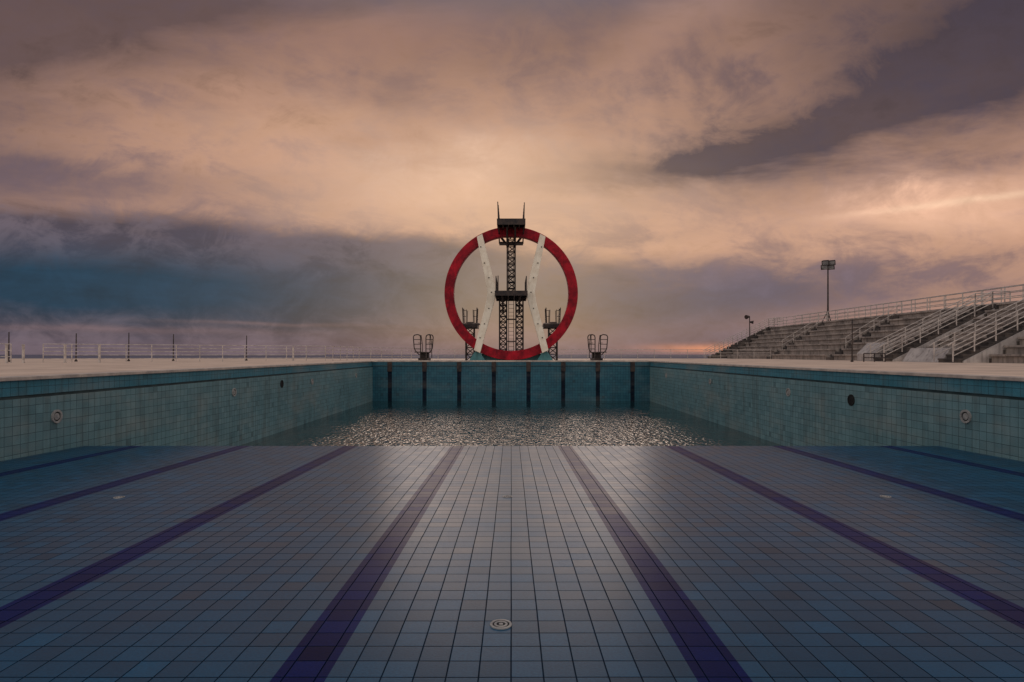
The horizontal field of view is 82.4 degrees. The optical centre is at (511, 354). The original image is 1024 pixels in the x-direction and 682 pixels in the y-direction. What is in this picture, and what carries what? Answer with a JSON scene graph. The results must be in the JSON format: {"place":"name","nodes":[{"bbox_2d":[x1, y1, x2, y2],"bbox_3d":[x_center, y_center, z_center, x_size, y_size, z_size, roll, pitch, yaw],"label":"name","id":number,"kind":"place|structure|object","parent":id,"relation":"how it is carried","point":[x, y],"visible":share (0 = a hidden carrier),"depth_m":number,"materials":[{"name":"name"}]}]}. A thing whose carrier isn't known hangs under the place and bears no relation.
{"place":"outdoors","nodes":[
{"label":"outdoors","id":0,"kind":"place"},
{"bbox_2d":[0,355,710,357],"bbox_3d":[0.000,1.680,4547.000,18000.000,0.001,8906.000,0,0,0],"label":"sea","id":1,"kind":"structure","parent":0,"point":[335,356],"depth_m":499.50,"materials":[{"name":"liquid"}]},
{"bbox_2d":[0,358,726,358],"bbox_3d":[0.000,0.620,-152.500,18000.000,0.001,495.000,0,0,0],"label":"ground","id":2,"kind":"structure","parent":0,"point":[435,358],"depth_m":91.43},
{"bbox_2d":[0,359,1023,376],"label":"pool deck pavement","id":3,"kind":"structure","parent":0,"point":[16,367],"depth_m":28.18,"materials":[{"name":"concrete"}]},
{"bbox_2d":[0,343,11,362],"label":"metal fence","id":4,"kind":"object","parent":3,"relation":"on","point":[10,350],"visible":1,"depth_m":33.78,"materials":[{"name":"metal"}]},
{"bbox_2d":[5,344,7,362],"bbox_3d":[-28.031,-0.045,32.500,0.200,1.050,0.200,0,0,0],"label":"bollard","id":5,"kind":"object","parent":3,"relation":"on","point":[6,353],"visible":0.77,"depth_m":32.45,"materials":[{"name":"paint"}]},
{"bbox_2d":[8,332,9,361],"bbox_3d":[-32.633,-0.426,38.000,0.166,2.093,0.166,0,0,-22],"label":"pole","id":6,"kind":"object","parent":3,"relation":"on","point":[8,346],"visible":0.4,"depth_m":37.97,"materials":[{"name":"metal"}]},
{"bbox_2d":[21,344,25,362],"bbox_3d":[-27.514,-0.045,33.000,0.200,1.050,0.200,0,0,0],"label":"bollard","id":7,"kind":"object","parent":3,"relation":"on","point":[23,353],"visible":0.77,"depth_m":32.96,"materials":[{"name":"paint"}]},
{"bbox_2d":[63,345,66,362],"bbox_3d":[-25.925,-0.045,34.000,0.200,1.050,0.200,0,0,0],"label":"bollard","id":8,"kind":"object","parent":3,"relation":"on","point":[64,353],"visible":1,"depth_m":33.94,"materials":[{"name":"paint"}]},
{"bbox_2d":[74,333,77,361],"bbox_3d":[-29.750,-0.415,40.000,0.166,2.071,0.166,0,0,-22],"label":"pole","id":9,"kind":"object","parent":3,"relation":"on","point":[75,360],"visible":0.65,"depth_m":39.99,"materials":[{"name":"metal"}]},
{"bbox_2d":[97,345,100,362],"bbox_3d":[-24.631,-0.045,35.000,0.200,1.050,0.200,0,0,0],"label":"bollard","id":10,"kind":"object","parent":3,"relation":"on","point":[99,353],"visible":1,"depth_m":34.95,"materials":[{"name":"paint"}]},
{"bbox_2d":[43,344,325,361],"bbox_3d":[-21.242,-0.091,39.954,16.905,1.142,0.066,0,0,-32],"label":"metal fence","id":11,"kind":"object","parent":3,"relation":"on","point":[176,351],"visible":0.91,"depth_m":38.81,"materials":[{"name":"metal"}]},
{"bbox_2d":[326,346,419,359],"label":"metal fence","id":12,"kind":"object","parent":3,"relation":"on","point":[370,353],"visible":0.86,"depth_m":53.48,"materials":[{"name":"metal"}]},
{"bbox_2d":[413,334,433,359],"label":"springboard","id":13,"kind":"object","parent":3,"relation":"on","point":[424,355],"visible":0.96,"depth_m":43.57,"materials":[{"name":"metal"}]},
{"bbox_2d":[462,308,479,359],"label":"springboard tower","id":14,"kind":"structure","parent":3,"relation":"on","point":[473,325],"depth_m":44.64,"materials":[{"name":"metal"}]},
{"bbox_2d":[444,227,577,359],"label":"ring monument","id":15,"kind":"object","parent":3,"relation":"on","point":[465,252],"visible":0.96,"depth_m":43.37,"materials":[{"name":"red paint"}]},
{"bbox_2d":[495,202,527,350],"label":"diving tower","id":16,"kind":"structure","parent":3,"relation":"on","point":[513,295],"depth_m":44.88,"materials":[{"name":"metal"}]},
{"bbox_2d":[0,360,1023,681],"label":"swimming pool","id":17,"kind":"structure","parent":3,"relation":"in","point":[210,546],"depth_m":6.46,"materials":[{"name":"tile"}]},
{"bbox_2d":[490,619,511,629],"bbox_3d":[-0.073,1.921,4.168,0.156,0.012,0.156,0,0,0],"label":"floor drain","id":18,"kind":"object","parent":17,"relation":"on","point":[500,624],"visible":1,"depth_m":4.16,"materials":[{"name":"plastic"}]},
{"bbox_2d":[240,401,782,445],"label":"pool water","id":19,"kind":"structure","parent":17,"relation":"in","point":[510,423],"depth_m":26.86,"materials":[{"name":"grey liquid"}]},
{"bbox_2d":[542,308,560,359],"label":"springboard tower","id":20,"kind":"structure","parent":3,"relation":"on","point":[549,325],"depth_m":44.64,"materials":[{"name":"metal"}]},
{"bbox_2d":[421,349,770,358],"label":"metal fence","id":21,"kind":"object","parent":3,"relation":"on","point":[632,349],"visible":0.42,"depth_m":61.99,"materials":[{"name":"metal"}]},
{"bbox_2d":[587,334,607,359],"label":"springboard","id":22,"kind":"object","parent":3,"relation":"on","point":[596,355],"visible":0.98,"depth_m":43.57,"materials":[{"name":"metal"}]},
{"bbox_2d":[850,319,853,361],"bbox_3d":[22.135,-0.830,38.000,0.166,2.900,0.166,0,0,-22],"label":"pole","id":23,"kind":"object","parent":3,"relation":"on","point":[851,360],"visible":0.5,"depth_m":37.97,"materials":[{"name":"metal"}]},
{"bbox_2d":[863,353,885,361],"bbox_3d":[23.900,0.190,38.500,1.475,0.580,0.075,0,0,0],"label":"metal fence","id":24,"kind":"object","parent":3,"relation":"on","point":[874,357],"visible":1,"depth_m":38.47,"materials":[{"name":"metal"}]},
{"bbox_2d":[726,284,1023,362],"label":"grandstand","id":25,"kind":"object","parent":3,"relation":"on","point":[825,340],"visible":0.84,"depth_m":50.75,"materials":[{"name":"concrete"}]},
{"bbox_2d":[703,317,783,357],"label":"staircase","id":26,"kind":"structure","parent":25,"relation":"on","point":[740,343],"depth_m":75.64,"materials":[{"name":"metal"}]},
{"bbox_2d":[744,315,753,345],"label":"loudspeaker post","id":27,"kind":"object","parent":25,"relation":"attached to","point":[747,317],"visible":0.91,"depth_m":73.95,"materials":[{"name":"metal"}]},
{"bbox_2d":[821,260,835,321],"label":"floodlight mast","id":28,"kind":"object","parent":25,"relation":"on","point":[827,265],"visible":0.88,"depth_m":66.41,"materials":[{"name":"metal"}]},
{"bbox_2d":[866,291,1010,361],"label":"staircase","id":29,"kind":"structure","parent":3,"relation":"on","point":[899,354],"depth_m":40.43,"materials":[{"name":"metal"}]},
{"bbox_2d":[929,299,1023,362],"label":"staircase","id":30,"kind":"structure","parent":3,"relation":"on","point":[981,350],"depth_m":34.10,"materials":[{"name":"metal"}]},
{"bbox_2d":[0,0,1023,354],"label":"sky","id":31,"kind":"structure","parent":0,"point":[298,174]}
]}

